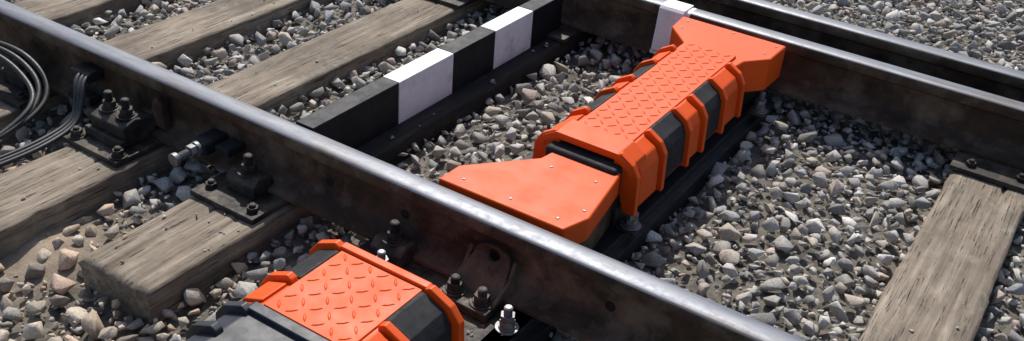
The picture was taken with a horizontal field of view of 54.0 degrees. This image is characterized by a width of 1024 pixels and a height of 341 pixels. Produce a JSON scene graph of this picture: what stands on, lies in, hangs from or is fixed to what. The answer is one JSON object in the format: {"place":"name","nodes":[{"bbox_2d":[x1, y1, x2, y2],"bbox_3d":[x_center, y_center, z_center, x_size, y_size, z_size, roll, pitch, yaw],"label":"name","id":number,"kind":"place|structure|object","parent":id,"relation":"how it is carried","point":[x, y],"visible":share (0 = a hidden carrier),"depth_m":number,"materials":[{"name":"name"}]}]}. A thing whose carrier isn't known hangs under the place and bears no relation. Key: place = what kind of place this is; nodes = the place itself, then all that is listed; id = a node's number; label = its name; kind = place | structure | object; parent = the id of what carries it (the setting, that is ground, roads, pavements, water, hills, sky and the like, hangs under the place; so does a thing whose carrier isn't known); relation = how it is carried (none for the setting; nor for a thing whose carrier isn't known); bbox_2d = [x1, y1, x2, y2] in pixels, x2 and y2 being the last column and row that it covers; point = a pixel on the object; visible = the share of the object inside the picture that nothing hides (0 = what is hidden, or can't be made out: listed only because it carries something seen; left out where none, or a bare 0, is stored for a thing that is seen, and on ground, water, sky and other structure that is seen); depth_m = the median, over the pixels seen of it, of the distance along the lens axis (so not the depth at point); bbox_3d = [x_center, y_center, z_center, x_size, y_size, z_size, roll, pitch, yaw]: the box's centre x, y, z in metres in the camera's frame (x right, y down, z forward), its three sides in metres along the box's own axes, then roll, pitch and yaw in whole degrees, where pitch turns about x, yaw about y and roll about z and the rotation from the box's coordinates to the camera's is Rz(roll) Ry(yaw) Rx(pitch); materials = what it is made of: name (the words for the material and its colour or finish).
{"place":"outdoors","nodes":[
{"label":"outdoors","id":0,"kind":"place"},
{"bbox_2d":[0,49,58,109],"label":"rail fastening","id":1,"kind":"object","parent":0,"point":[14,91],"visible":0.66,"depth_m":3.20,"materials":[{"name":"black metal"}]},
{"bbox_2d":[358,219,429,276],"bbox_3d":[-0.306,0.187,2.554,0.200,0.126,0.161,22,35,26],"label":"rail fastening","id":2,"kind":"object","parent":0,"point":[397,244],"visible":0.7,"depth_m":2.54,"materials":[{"name":"black metal"}]},
{"bbox_2d":[0,0,1023,340],"bbox_3d":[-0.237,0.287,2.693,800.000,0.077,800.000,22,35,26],"label":"ground","id":3,"kind":"structure","parent":0,"point":[20,260],"depth_m":2.99,"materials":[{"name":"grey gravel"}]},
{"bbox_2d":[12,0,151,29],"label":"railway sleeper","id":4,"kind":"object","parent":3,"relation":"on","point":[66,13],"visible":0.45,"depth_m":3.84,"materials":[{"name":"brown wood"}]},
{"bbox_2d":[0,0,333,142],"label":"railway sleeper","id":5,"kind":"object","parent":3,"relation":"on","point":[172,40],"visible":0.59,"depth_m":3.74,"materials":[{"name":"brown wood"}]},
{"bbox_2d":[0,0,805,340],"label":"rail","id":6,"kind":"object","parent":5,"relation":"on","point":[576,290],"visible":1,"depth_m":2.60,"materials":[{"name":"metal"}]},
{"bbox_2d":[0,54,35,134],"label":"cable","id":7,"kind":"object","parent":6,"relation":"attached to","point":[26,81],"visible":1,"depth_m":3.10,"materials":[{"name":"black rubber"}]},
{"bbox_2d":[0,46,41,139],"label":"cable","id":8,"kind":"object","parent":6,"relation":"attached to","point":[26,66],"visible":1,"depth_m":3.12,"materials":[{"name":"black rubber"}]},
{"bbox_2d":[0,41,49,131],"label":"cable","id":9,"kind":"object","parent":6,"relation":"attached to","point":[45,80],"visible":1,"depth_m":3.14,"materials":[{"name":"black rubber"}]},
{"bbox_2d":[67,62,170,128],"bbox_3d":[-1.199,-0.228,3.064,0.415,0.113,0.073,22,35,26],"label":"cable bracket","id":10,"kind":"object","parent":6,"relation":"attached to","point":[158,112],"visible":0.88,"depth_m":3.09,"materials":[{"name":"metal"}]},
{"bbox_2d":[0,71,81,158],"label":"cable","id":11,"kind":"object","parent":10,"relation":"attached to","point":[77,76],"visible":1,"depth_m":3.01,"materials":[{"name":"black rubber"}]},
{"bbox_2d":[0,73,84,161],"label":"cable","id":12,"kind":"object","parent":10,"relation":"attached to","point":[81,77],"visible":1,"depth_m":2.99,"materials":[{"name":"black rubber"}]},
{"bbox_2d":[0,72,98,167],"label":"cable","id":13,"kind":"object","parent":10,"relation":"attached to","point":[60,135],"visible":0.94,"depth_m":2.99,"materials":[{"name":"black rubber"}]},
{"bbox_2d":[168,128,243,165],"bbox_3d":[-0.866,-0.053,2.839,0.125,0.044,0.178,22,35,26],"label":"rail bond connector","id":14,"kind":"object","parent":6,"relation":"attached to","point":[210,141],"visible":1,"depth_m":2.85,"materials":[{"name":"silver metal"}]},
{"bbox_2d":[419,242,532,340],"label":"rail brace","id":15,"kind":"object","parent":6,"relation":"attached to","point":[476,289],"visible":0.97,"depth_m":2.43,"materials":[{"name":"brown metal"}]},
{"bbox_2d":[80,196,316,325],"bbox_3d":[-0.821,0.202,2.736,0.253,0.163,0.617,22,35,26],"label":"railway sleeper","id":16,"kind":"object","parent":3,"relation":"on","point":[155,274],"visible":0.65,"depth_m":2.58,"materials":[{"name":"brown wood"}]},
{"bbox_2d":[190,153,289,224],"bbox_3d":[-0.741,0.019,2.773,0.240,0.126,0.180,22,35,26],"label":"rail fastening","id":17,"kind":"object","parent":16,"relation":"on","point":[239,191],"visible":0.99,"depth_m":2.76,"materials":[{"name":"black metal"}]},
{"bbox_2d":[0,0,495,259],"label":"railway sleeper","id":18,"kind":"object","parent":3,"relation":"on","point":[58,188],"visible":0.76,"depth_m":3.35,"materials":[{"name":"brown wood"}]},
{"bbox_2d":[63,90,165,167],"bbox_3d":[-1.170,-0.154,2.974,0.241,0.153,0.215,22,35,26],"label":"rail fastening","id":19,"kind":"object","parent":18,"relation":"on","point":[115,134],"visible":1,"depth_m":2.95,"materials":[{"name":"black metal"}]},
{"bbox_2d":[431,0,1023,192],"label":"slide plate","id":20,"kind":"object","parent":18,"relation":"on","point":[990,171],"visible":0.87,"depth_m":3.22,"materials":[{"name":"black metal"}]},
{"bbox_2d":[486,0,1023,169],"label":"rail","id":21,"kind":"object","parent":20,"relation":"on","point":[983,124],"visible":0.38,"depth_m":3.44,"materials":[{"name":"metal"}]},
{"bbox_2d":[651,0,693,50],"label":"painted rail marking","id":22,"kind":"object","parent":21,"relation":"on","point":[671,13],"visible":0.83,"depth_m":3.73,"materials":[{"name":"paint"}]},
{"bbox_2d":[677,0,1023,102],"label":"rail","id":23,"kind":"object","parent":20,"relation":"on","point":[985,76],"depth_m":3.64,"materials":[{"name":"metal"}]},
{"bbox_2d":[185,239,556,340],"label":"orange trackside cover","id":24,"kind":"object","parent":3,"relation":"on","point":[334,290],"visible":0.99,"depth_m":2.10,"materials":[{"name":"plastic"}]},
{"bbox_2d":[356,32,597,165],"bbox_3d":[-0.038,-0.372,3.788,0.259,0.164,2.257,22,35,26],"label":"railway sleeper","id":25,"kind":"object","parent":3,"relation":"on","point":[450,110],"visible":0.19,"depth_m":3.42,"materials":[{"name":"black wood"}]},
{"bbox_2d":[296,77,398,148],"bbox_3d":[-0.492,-0.144,3.050,0.068,0.151,0.389,22,35,26],"label":"segment","id":26,"kind":"object","parent":25,"relation":"on","point":[358,118],"visible":0.76,"depth_m":3.04,"materials":[{"name":"black paint"}]},
{"bbox_2d":[383,48,453,123],"bbox_3d":[-0.306,-0.280,3.300,0.068,0.151,0.289,22,35,26],"label":"segment","id":27,"kind":"object","parent":25,"relation":"on","point":[424,81],"visible":0.86,"depth_m":3.27,"materials":[{"name":"white paint"}]},
{"bbox_2d":[439,26,494,92],"bbox_3d":[-0.159,-0.388,3.499,0.068,0.151,0.249,22,35,26],"label":"segment","id":28,"kind":"object","parent":25,"relation":"on","point":[472,51],"visible":0.86,"depth_m":3.47,"materials":[{"name":"black paint"}]},
{"bbox_2d":[481,7,532,68],"bbox_3d":[-0.022,-0.488,3.683,0.068,0.151,0.249,22,35,26],"label":"segment","id":29,"kind":"object","parent":25,"relation":"on","point":[512,28],"visible":0.86,"depth_m":3.65,"materials":[{"name":"white paint"}]},
{"bbox_2d":[519,0,562,47],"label":"segment","id":30,"kind":"object","parent":25,"relation":"on","point":[546,20],"visible":0.78,"depth_m":3.82,"materials":[{"name":"black paint"}]},
{"bbox_2d":[0,0,1023,340],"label":"gravel ballast","id":31,"kind":"structure","parent":3,"relation":"on","point":[82,320],"depth_m":3.15,"materials":[{"name":"gravel"}]},
{"bbox_2d":[439,17,785,262],"bbox_3d":[0.370,-0.101,3.100,0.485,0.328,1.448,22,35,26],"label":"orange trackside cover","id":32,"kind":"object","parent":3,"relation":"on","point":[620,168],"visible":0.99,"depth_m":2.87,"materials":[{"name":"plastic"}]},
{"bbox_2d":[859,170,1023,340],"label":"railway sleeper","id":33,"kind":"object","parent":3,"relation":"on","point":[940,284],"visible":0.67,"depth_m":2.75,"materials":[{"name":"brown wood"}]}
]}

